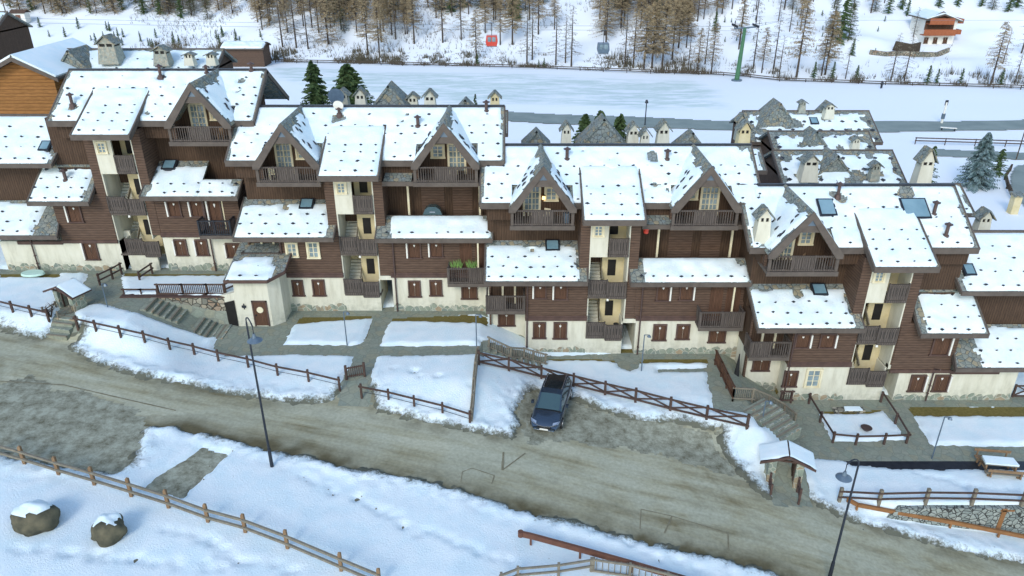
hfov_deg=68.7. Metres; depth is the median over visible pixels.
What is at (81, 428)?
parking area
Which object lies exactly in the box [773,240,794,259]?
french door
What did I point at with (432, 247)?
window
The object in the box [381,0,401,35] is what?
larch tree
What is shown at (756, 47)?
larch tree
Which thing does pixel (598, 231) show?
window
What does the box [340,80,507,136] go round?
village house
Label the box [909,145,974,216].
village house
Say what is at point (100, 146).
window
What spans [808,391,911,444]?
wooden fence
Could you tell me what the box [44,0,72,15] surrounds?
larch tree
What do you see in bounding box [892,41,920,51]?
stone wall
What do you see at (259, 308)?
door
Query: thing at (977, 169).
fir tree
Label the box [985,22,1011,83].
larch tree
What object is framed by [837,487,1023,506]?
wooden fence
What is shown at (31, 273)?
oval cover
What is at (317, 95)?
fir tree
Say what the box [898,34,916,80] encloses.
larch tree
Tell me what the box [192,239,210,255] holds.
window
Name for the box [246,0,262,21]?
larch tree
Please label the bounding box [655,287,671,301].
window
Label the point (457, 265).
potted plant
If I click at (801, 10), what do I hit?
larch tree
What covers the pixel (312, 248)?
window
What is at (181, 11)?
fir tree
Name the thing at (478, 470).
road seam
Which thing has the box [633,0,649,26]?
larch tree
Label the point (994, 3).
fir tree
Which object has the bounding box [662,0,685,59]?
larch tree
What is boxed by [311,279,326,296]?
window
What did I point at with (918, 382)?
window
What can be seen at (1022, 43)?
larch tree
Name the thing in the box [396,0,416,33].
larch tree
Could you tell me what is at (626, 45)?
larch tree
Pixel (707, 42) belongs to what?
larch tree
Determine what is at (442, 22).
larch tree
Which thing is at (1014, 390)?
wooden fence
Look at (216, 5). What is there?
larch tree
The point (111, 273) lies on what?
wooden fence
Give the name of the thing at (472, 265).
potted plant
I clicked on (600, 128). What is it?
village house
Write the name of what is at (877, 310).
dark doorway
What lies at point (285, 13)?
larch tree
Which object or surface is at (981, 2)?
fir tree
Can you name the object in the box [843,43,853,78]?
larch tree
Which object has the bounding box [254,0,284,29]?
larch tree
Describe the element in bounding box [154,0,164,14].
fir tree
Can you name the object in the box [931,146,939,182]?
fir tree
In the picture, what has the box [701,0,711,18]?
larch tree
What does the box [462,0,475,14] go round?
larch tree
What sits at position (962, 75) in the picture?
fir tree
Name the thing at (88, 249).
window
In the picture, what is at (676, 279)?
apartment building
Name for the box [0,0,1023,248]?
ground
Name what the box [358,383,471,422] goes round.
wooden fence
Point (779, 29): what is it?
larch tree
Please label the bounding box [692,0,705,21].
larch tree
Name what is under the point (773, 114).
village house
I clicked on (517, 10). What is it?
fir tree
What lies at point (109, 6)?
larch tree
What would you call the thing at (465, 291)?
window
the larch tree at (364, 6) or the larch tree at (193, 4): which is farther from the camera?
the larch tree at (193, 4)
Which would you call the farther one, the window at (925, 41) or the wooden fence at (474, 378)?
the window at (925, 41)
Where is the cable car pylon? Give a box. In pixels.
[731,21,758,81]
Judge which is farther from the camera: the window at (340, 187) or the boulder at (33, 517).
the window at (340, 187)
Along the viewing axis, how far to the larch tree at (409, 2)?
212.70 m
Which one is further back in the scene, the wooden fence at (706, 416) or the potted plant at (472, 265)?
the potted plant at (472, 265)
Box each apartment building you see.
[0,62,288,270]
[224,100,505,312]
[479,143,760,359]
[735,182,1023,400]
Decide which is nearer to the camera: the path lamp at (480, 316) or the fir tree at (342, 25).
the path lamp at (480, 316)
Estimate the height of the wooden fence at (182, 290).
1.506 m
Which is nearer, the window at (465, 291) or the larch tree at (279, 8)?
the window at (465, 291)
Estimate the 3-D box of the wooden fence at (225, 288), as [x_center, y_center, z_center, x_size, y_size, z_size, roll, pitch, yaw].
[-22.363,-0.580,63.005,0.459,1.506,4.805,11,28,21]
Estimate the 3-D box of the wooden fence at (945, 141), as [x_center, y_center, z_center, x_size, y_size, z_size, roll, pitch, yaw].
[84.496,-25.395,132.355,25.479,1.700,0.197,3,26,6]
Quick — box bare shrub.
[38,302,54,317]
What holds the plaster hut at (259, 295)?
on the footpath
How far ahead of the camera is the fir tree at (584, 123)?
82.25 m
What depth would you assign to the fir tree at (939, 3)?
217.63 m
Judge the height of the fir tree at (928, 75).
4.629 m
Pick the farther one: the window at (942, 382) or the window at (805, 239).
the window at (942, 382)
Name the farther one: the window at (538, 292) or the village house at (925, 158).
the village house at (925, 158)
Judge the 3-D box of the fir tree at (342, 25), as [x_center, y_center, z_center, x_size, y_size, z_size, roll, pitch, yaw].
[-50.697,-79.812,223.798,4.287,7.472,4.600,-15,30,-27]
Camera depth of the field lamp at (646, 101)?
144.06 m
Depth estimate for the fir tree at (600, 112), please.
85.95 m
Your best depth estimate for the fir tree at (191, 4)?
247.62 m
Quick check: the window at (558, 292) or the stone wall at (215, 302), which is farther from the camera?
the stone wall at (215, 302)
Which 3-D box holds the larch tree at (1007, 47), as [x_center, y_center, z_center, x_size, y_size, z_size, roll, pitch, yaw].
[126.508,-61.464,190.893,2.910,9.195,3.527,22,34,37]
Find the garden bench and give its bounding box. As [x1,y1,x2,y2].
[832,406,864,413]
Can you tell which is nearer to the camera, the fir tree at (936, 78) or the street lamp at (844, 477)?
the street lamp at (844, 477)
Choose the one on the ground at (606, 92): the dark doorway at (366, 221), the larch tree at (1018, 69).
the larch tree at (1018, 69)
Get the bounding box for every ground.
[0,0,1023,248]
[51,276,983,563]
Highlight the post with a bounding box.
[501,452,503,469]
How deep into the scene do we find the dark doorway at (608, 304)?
62.27 m
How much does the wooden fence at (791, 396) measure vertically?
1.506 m
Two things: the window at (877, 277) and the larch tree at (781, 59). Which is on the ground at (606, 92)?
the larch tree at (781, 59)
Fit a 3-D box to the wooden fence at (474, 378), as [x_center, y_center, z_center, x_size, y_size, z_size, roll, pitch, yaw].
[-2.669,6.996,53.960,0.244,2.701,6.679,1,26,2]
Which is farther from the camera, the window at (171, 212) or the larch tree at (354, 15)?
the larch tree at (354, 15)
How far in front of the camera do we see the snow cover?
47.70 m
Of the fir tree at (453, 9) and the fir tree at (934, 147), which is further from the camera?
the fir tree at (453, 9)
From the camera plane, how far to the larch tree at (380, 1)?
215.83 m
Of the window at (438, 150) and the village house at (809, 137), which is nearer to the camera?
the window at (438, 150)
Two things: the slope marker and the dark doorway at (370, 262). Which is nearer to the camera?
the dark doorway at (370, 262)
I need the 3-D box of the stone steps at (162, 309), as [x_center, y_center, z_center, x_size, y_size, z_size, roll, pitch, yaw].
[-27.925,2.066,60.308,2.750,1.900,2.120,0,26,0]
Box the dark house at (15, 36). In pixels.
[0,11,33,59]
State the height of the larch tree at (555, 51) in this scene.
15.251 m
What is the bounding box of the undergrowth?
[150,38,1023,87]
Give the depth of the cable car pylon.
182.25 m
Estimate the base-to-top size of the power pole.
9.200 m
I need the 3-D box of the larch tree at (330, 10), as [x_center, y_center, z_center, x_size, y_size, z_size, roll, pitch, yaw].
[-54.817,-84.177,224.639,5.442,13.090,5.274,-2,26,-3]
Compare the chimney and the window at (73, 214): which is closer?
the window at (73, 214)
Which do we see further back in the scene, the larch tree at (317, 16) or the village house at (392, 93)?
the larch tree at (317, 16)
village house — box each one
[61,33,237,67]
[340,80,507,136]
[521,113,767,175]
[729,98,882,146]
[758,126,875,177]
[760,146,907,182]
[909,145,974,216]
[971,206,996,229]
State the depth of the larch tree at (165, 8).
248.69 m
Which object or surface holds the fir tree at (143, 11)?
on the ground at (606, 92)
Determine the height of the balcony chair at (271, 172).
0.920 m
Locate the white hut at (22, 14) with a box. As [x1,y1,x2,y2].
[9,9,31,22]
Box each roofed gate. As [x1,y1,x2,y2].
[40,278,91,319]
[759,440,815,504]
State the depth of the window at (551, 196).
57.85 m
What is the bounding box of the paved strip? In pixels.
[844,461,1023,469]
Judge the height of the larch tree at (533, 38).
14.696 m
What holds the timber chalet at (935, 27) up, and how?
on the ground at (606, 92)
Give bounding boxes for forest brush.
[121,0,1019,82]
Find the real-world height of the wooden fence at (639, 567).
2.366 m
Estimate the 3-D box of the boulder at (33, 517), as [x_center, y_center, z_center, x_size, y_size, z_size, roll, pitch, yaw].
[-25.533,12.308,40.185,2.331,2.083,2.113,0,26,0]
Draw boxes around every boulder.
[10,499,60,536]
[91,513,127,547]
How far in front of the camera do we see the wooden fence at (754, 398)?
56.46 m
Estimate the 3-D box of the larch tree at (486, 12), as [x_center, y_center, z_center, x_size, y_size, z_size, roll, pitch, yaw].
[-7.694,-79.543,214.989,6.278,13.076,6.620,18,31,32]
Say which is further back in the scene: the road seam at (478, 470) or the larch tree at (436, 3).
the larch tree at (436, 3)
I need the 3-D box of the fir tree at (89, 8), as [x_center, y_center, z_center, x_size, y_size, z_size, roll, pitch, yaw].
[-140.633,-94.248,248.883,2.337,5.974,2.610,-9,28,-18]
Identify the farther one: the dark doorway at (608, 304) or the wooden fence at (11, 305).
the dark doorway at (608, 304)
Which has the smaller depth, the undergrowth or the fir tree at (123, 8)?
the undergrowth
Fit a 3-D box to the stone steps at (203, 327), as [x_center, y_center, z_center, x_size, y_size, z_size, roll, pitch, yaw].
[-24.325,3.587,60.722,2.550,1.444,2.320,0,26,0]
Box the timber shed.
[219,41,271,66]
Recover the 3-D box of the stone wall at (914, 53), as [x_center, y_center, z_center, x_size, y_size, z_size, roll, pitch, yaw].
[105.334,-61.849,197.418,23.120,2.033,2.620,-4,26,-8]
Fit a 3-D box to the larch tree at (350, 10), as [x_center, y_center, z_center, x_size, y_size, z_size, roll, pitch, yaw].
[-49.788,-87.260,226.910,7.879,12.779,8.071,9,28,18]
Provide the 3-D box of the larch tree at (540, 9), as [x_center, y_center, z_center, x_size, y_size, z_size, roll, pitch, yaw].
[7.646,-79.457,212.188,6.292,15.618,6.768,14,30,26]
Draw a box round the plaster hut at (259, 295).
[220,242,291,325]
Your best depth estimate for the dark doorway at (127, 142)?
62.50 m
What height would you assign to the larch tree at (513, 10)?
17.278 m
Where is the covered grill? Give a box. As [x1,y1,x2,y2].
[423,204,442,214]
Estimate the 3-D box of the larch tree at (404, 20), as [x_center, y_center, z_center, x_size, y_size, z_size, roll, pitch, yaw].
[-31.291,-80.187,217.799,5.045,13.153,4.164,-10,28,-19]
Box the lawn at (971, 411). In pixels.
[0,273,1023,416]
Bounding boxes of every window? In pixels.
[63,206,84,222]
[80,243,101,260]
[94,141,108,153]
[164,201,183,217]
[171,239,189,255]
[187,201,204,217]
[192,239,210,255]
[209,112,216,120]
[223,243,239,258]
[284,242,299,257]
[291,280,305,296]
[295,149,304,159]
[305,242,320,258]
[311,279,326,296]
[334,182,347,194]
[406,243,422,258]
[408,280,421,297]
[428,243,443,257]
[429,280,443,296]
[430,144,445,158]
[461,287,477,299]
[497,314,515,326]
[532,286,546,299]
[532,322,546,338]
[544,187,558,201]
[552,286,568,300]
[552,322,567,339]
[592,226,604,237]
[651,324,666,341]
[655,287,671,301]
[674,324,690,339]
[678,287,695,300]
[689,190,698,200]
[707,331,726,343]
[750,361,770,371]
[781,370,798,387]
[794,333,813,348]
[797,233,814,245]
[803,369,823,387]
[817,333,838,348]
[871,273,886,282]
[906,374,928,392]
[923,37,928,43]
[928,339,954,355]
[930,374,952,392]
[932,37,937,43]
[942,37,947,43]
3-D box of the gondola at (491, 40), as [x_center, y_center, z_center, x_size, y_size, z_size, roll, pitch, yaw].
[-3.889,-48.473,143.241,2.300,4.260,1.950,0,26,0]
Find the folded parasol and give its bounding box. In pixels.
[734,354,739,376]
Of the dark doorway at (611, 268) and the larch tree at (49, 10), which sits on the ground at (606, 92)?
the larch tree at (49, 10)
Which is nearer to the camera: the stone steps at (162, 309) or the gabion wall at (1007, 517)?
the gabion wall at (1007, 517)
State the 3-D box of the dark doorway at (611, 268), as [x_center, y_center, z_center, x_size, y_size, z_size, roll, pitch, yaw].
[8.065,-1.666,60.690,0.650,1.400,0.060,0,26,0]
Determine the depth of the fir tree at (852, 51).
195.33 m
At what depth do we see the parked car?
52.89 m
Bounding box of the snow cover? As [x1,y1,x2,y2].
[0,249,1023,575]
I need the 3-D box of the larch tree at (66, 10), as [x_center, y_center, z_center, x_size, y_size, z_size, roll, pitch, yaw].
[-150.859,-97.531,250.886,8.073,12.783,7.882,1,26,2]
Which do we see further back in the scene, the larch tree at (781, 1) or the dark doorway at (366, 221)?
the larch tree at (781, 1)
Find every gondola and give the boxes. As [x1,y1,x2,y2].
[486,23,497,46]
[597,30,609,53]
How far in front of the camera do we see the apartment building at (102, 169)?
62.87 m
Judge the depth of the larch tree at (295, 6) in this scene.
232.86 m
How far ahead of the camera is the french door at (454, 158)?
59.71 m
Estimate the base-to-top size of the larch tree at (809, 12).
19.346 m
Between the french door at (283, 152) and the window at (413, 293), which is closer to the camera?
the french door at (283, 152)
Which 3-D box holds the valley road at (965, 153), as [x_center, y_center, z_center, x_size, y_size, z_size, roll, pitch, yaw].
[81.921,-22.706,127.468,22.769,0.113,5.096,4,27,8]
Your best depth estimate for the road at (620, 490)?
48.36 m
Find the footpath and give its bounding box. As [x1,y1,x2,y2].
[0,268,1023,507]
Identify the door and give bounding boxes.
[188,103,208,133]
[205,201,225,225]
[251,301,270,325]
[274,144,294,173]
[447,144,466,173]
[459,243,484,272]
[523,187,540,215]
[698,187,720,213]
[708,287,741,315]
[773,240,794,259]
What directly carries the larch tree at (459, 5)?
on the ground at (606, 92)
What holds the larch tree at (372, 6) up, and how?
on the ground at (606, 92)
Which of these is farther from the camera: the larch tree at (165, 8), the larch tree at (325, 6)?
the larch tree at (165, 8)
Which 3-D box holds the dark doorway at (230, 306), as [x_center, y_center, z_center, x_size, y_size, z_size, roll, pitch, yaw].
[-22.925,1.986,61.194,0.950,2.400,0.380,0,26,0]
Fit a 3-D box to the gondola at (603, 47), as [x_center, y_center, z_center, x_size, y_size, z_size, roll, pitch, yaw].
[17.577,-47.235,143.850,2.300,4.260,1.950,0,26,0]
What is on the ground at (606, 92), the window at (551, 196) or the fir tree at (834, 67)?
the fir tree at (834, 67)
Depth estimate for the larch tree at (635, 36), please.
195.07 m
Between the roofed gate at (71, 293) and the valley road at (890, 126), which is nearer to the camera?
the roofed gate at (71, 293)
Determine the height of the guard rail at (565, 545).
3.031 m
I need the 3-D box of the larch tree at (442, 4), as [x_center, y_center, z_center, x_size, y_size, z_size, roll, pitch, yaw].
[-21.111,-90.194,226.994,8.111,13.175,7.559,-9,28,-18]
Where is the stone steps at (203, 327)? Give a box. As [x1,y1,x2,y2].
[189,318,231,338]
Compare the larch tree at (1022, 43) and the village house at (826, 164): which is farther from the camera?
the larch tree at (1022, 43)
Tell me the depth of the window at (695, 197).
57.86 m
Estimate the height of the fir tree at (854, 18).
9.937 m
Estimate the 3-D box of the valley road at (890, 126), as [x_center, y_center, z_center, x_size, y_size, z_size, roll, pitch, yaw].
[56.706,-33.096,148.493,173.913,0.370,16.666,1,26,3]
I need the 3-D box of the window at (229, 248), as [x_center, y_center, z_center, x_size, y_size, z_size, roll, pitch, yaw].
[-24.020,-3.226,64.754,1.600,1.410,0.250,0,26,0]
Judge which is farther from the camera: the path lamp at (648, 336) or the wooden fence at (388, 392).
the path lamp at (648, 336)
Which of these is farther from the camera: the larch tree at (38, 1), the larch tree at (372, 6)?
the larch tree at (38, 1)
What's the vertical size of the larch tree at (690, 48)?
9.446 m
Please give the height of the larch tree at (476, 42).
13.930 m
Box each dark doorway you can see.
[124,140,132,153]
[133,179,140,194]
[143,219,150,234]
[225,300,238,325]
[359,182,367,192]
[362,218,371,233]
[366,259,374,273]
[605,300,612,314]
[607,259,615,274]
[610,226,617,233]
[862,345,872,359]
[871,304,882,319]
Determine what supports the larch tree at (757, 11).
on the ground at (606, 92)
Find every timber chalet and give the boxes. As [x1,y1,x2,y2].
[0,38,92,113]
[908,9,963,43]
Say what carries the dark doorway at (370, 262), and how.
in the apartment building at (341, 200)
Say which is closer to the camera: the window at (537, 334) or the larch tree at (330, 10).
the window at (537, 334)
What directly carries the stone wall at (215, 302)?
on the footpath
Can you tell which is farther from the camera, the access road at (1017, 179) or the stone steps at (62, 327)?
the access road at (1017, 179)
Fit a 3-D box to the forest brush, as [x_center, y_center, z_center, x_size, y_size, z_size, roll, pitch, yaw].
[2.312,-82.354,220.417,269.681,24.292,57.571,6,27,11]
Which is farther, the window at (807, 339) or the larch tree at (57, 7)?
the larch tree at (57, 7)
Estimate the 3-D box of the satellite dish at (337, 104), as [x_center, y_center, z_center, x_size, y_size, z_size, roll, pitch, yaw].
[-14.100,-14.464,60.987,0.835,1.603,0.285,0,26,0]
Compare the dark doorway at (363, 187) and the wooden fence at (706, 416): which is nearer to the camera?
the wooden fence at (706, 416)
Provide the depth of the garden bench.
58.20 m
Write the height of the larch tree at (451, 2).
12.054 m
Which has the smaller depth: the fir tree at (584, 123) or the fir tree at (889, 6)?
the fir tree at (584, 123)
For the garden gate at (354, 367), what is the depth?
54.36 m
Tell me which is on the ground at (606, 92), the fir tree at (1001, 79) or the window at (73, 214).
the fir tree at (1001, 79)
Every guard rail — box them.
[518,529,684,575]
[846,497,1023,538]
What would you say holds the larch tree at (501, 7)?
on the ground at (606, 92)
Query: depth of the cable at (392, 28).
142.89 m
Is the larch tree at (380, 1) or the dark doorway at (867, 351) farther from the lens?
the larch tree at (380, 1)
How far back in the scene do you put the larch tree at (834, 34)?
182.93 m
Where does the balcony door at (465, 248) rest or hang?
in the apartment building at (341, 200)
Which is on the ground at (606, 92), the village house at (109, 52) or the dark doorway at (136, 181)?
the village house at (109, 52)
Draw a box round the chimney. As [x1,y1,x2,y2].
[1006,191,1023,213]
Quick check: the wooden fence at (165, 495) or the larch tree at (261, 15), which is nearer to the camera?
the wooden fence at (165, 495)
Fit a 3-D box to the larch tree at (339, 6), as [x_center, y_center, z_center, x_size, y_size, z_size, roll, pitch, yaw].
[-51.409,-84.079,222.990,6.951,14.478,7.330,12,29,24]
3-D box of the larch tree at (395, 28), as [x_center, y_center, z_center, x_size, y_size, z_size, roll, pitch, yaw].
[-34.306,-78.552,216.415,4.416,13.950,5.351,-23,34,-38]
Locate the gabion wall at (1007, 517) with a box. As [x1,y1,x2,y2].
[886,505,1023,533]
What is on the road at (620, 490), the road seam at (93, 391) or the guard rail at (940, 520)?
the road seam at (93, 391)
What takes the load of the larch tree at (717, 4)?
on the ground at (606, 92)
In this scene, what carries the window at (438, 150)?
in the apartment building at (341, 200)
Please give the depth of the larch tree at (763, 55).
187.42 m
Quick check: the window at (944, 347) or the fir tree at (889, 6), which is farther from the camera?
the fir tree at (889, 6)
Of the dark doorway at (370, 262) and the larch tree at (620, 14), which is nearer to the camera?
the dark doorway at (370, 262)
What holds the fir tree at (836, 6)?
on the ground at (606, 92)
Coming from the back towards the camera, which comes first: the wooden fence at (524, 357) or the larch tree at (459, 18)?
the larch tree at (459, 18)
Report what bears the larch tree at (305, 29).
on the ground at (606, 92)
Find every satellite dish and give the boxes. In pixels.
[328,88,343,102]
[333,101,342,108]
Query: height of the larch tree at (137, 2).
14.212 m
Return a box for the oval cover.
[21,270,44,276]
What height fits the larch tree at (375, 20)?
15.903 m
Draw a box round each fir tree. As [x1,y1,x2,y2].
[26,0,35,9]
[85,0,92,13]
[116,0,126,10]
[137,0,147,14]
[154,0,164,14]
[174,0,186,18]
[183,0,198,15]
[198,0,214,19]
[300,60,332,104]
[323,63,374,104]
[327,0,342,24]
[338,7,349,32]
[444,0,455,12]
[513,0,522,19]
[519,0,532,11]
[571,113,590,142]
[594,110,605,119]
[613,113,626,141]
[710,11,719,31]
[787,0,797,8]
[810,62,817,78]
[823,0,845,32]
[830,61,836,77]
[833,0,855,45]
[844,3,858,40]
[849,38,855,55]
[854,65,859,79]
[869,0,882,12]
[882,0,894,13]
[896,0,907,8]
[904,0,910,15]
[923,65,932,83]
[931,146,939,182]
[933,69,940,82]
[935,0,944,7]
[952,132,999,193]
[953,0,963,6]
[958,68,964,82]
[977,0,985,6]
[987,0,1001,9]
[990,149,1010,178]
[997,68,1005,85]
[1003,0,1014,11]
[1013,0,1023,7]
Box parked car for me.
[530,373,571,431]
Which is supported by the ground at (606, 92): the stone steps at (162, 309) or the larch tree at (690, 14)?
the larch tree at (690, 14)
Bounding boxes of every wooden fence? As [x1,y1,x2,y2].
[0,301,50,322]
[0,445,380,575]
[72,315,340,391]
[96,262,122,285]
[121,288,157,293]
[137,262,153,279]
[154,283,224,294]
[223,284,232,292]
[275,59,1023,89]
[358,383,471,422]
[470,346,478,421]
[477,350,750,429]
[487,336,547,364]
[499,557,594,575]
[590,557,677,575]
[714,349,735,399]
[731,387,797,420]
[779,390,794,403]
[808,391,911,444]
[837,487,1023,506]
[915,137,1023,146]
[1003,164,1012,194]
[1011,384,1023,396]
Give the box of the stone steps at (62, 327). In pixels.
[46,314,77,340]
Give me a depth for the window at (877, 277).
55.29 m
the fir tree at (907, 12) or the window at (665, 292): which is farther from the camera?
the fir tree at (907, 12)
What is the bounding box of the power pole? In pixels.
[1015,133,1023,159]
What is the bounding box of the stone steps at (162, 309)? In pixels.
[140,297,187,324]
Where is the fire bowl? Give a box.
[861,424,871,431]
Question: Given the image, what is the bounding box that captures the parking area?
[0,374,735,498]
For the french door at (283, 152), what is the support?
in the apartment building at (341, 200)
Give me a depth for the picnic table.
51.77 m
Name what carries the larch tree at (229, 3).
on the ground at (606, 92)
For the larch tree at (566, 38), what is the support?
on the ground at (606, 92)
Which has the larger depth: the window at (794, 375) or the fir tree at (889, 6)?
the fir tree at (889, 6)
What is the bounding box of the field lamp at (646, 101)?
[644,100,647,124]
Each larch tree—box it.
[5,0,31,12]
[27,0,42,9]
[31,0,47,13]
[41,0,58,13]
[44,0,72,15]
[53,0,76,14]
[66,0,86,10]
[87,0,101,15]
[98,0,128,14]
[102,0,119,11]
[133,0,153,13]
[148,0,171,15]
[157,0,177,16]
[175,0,190,10]
[183,0,201,10]
[207,0,224,13]
[219,0,242,17]
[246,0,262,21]
[249,0,271,29]
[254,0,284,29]
[271,0,293,46]
[273,0,289,19]
[276,0,299,37]
[285,0,303,47]
[288,0,304,14]
[293,0,307,26]
[295,0,316,48]
[298,0,320,27]
[307,0,325,31]
[308,0,344,45]
[314,0,335,13]
[321,0,335,26]
[330,0,348,29]
[338,0,350,20]
[340,0,356,22]
[343,0,366,30]
[353,0,376,55]
[365,0,388,57]
[368,0,395,27]
[369,0,390,41]
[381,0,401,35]
[388,0,402,39]
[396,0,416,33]
[398,2,409,34]
[400,0,424,43]
[421,0,431,9]
[426,0,439,17]
[431,0,452,42]
[432,0,449,9]
[447,0,458,16]
[451,0,469,39]
[452,0,467,11]
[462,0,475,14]
[466,10,485,60]
[476,0,496,32]
[486,0,505,19]
[491,0,509,44]
[499,0,525,44]
[515,6,534,63]
[521,7,543,59]
[523,0,537,18]
[528,0,549,34]
[545,0,563,29]
[545,7,564,64]
[559,14,570,62]
[565,5,581,65]
[590,0,609,16]
[590,0,622,39]
[595,0,617,41]
[604,0,639,33]
[613,11,636,65]
[616,0,632,25]
[620,8,643,67]
[630,4,658,68]
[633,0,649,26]
[636,0,668,67]
[650,0,680,68]
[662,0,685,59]
[670,0,692,47]
[678,0,697,47]
[683,31,694,63]
[689,28,706,70]
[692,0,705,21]
[696,19,712,63]
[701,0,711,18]
[704,23,722,71]
[706,0,729,10]
[731,0,750,49]
[731,2,748,42]
[746,17,762,67]
[750,1,764,21]
[755,27,773,72]
[765,14,784,68]
[773,36,788,76]
[776,0,785,20]
[784,0,816,77]
[786,1,796,31]
[796,0,811,30]
[814,10,843,74]
[817,24,832,75]
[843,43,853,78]
[884,34,903,80]
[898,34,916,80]
[911,7,919,36]
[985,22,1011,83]
[999,29,1014,63]
[1012,53,1023,83]
[1014,26,1023,52]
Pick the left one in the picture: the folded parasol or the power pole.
the folded parasol
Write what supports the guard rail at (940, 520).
on the ground at (637, 368)
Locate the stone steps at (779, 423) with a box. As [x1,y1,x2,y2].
[741,398,801,441]
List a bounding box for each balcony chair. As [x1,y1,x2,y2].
[215,128,223,139]
[268,166,274,179]
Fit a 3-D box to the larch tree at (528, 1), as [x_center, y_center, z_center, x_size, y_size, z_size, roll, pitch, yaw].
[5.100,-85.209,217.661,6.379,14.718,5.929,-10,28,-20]
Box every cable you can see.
[25,18,781,26]
[61,20,783,30]
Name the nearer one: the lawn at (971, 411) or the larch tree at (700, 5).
the lawn at (971, 411)
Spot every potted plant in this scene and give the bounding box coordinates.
[450,260,463,269]
[465,259,476,269]
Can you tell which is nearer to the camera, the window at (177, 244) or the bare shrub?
the bare shrub
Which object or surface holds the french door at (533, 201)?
in the apartment building at (676, 279)
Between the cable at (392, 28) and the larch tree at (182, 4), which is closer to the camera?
the cable at (392, 28)
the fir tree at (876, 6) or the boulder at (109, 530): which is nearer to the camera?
the boulder at (109, 530)
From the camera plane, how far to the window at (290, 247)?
61.38 m
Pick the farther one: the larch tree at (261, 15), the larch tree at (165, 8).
the larch tree at (165, 8)
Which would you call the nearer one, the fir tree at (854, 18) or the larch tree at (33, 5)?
the fir tree at (854, 18)
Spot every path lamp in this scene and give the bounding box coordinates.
[101,283,107,306]
[343,312,349,345]
[475,314,482,346]
[641,335,650,370]
[763,401,772,416]
[931,417,951,458]
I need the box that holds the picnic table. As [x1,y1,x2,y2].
[974,448,1023,479]
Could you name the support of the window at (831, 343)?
in the apartment building at (906, 291)
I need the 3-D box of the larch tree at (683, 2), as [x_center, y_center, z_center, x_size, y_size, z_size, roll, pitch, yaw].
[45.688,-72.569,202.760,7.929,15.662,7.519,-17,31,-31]
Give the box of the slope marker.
[940,100,948,122]
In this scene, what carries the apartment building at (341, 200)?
on the ground at (637, 368)
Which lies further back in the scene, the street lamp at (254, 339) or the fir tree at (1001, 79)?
the fir tree at (1001, 79)
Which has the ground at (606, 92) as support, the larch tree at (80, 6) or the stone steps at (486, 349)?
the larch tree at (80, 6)
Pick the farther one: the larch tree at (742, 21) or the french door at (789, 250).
the larch tree at (742, 21)
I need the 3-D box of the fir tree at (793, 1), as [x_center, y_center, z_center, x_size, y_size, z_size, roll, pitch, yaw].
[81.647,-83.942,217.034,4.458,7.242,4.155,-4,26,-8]
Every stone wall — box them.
[120,294,225,310]
[869,48,949,56]
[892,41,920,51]
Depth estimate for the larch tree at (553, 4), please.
214.52 m
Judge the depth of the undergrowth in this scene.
201.85 m
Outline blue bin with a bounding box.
[563,212,569,222]
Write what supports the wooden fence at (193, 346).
on the snow cover
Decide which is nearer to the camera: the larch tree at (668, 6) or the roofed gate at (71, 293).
the roofed gate at (71, 293)
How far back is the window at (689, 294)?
59.71 m
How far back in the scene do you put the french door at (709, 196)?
57.94 m
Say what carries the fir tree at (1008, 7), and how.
on the ground at (606, 92)
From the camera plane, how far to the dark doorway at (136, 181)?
64.00 m
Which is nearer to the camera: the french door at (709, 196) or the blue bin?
the blue bin
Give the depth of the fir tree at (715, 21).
210.92 m
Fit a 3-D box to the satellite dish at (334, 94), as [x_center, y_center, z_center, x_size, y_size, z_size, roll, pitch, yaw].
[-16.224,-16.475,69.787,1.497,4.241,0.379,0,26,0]
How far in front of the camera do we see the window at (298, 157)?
59.64 m
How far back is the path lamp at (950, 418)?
52.55 m
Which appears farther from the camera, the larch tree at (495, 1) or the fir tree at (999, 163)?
the larch tree at (495, 1)
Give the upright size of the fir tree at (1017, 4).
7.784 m
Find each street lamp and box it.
[245,317,273,467]
[828,459,859,575]
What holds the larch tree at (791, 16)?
on the ground at (606, 92)
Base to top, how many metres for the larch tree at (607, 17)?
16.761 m
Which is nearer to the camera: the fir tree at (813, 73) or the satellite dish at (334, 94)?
the satellite dish at (334, 94)
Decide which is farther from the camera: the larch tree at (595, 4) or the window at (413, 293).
the larch tree at (595, 4)
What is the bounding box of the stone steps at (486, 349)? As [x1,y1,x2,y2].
[482,340,540,369]
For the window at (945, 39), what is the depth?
202.95 m
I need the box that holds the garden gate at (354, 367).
[344,362,365,379]
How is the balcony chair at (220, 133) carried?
on the apartment building at (102, 169)
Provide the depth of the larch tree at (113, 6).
248.56 m
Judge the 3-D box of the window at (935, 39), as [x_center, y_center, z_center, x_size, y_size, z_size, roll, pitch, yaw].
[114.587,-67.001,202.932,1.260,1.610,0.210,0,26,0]
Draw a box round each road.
[0,330,1023,575]
[508,111,1023,131]
[936,149,1023,158]
[1010,164,1023,205]
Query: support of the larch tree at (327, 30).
on the ground at (606, 92)
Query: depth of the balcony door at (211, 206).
63.12 m
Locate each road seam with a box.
[2,381,175,410]
[460,468,494,483]
[640,509,728,549]
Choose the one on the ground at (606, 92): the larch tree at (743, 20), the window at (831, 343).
the larch tree at (743, 20)
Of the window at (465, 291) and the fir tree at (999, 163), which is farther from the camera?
the fir tree at (999, 163)
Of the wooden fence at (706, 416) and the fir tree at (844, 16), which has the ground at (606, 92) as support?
the fir tree at (844, 16)
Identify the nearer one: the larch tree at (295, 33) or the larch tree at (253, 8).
the larch tree at (295, 33)

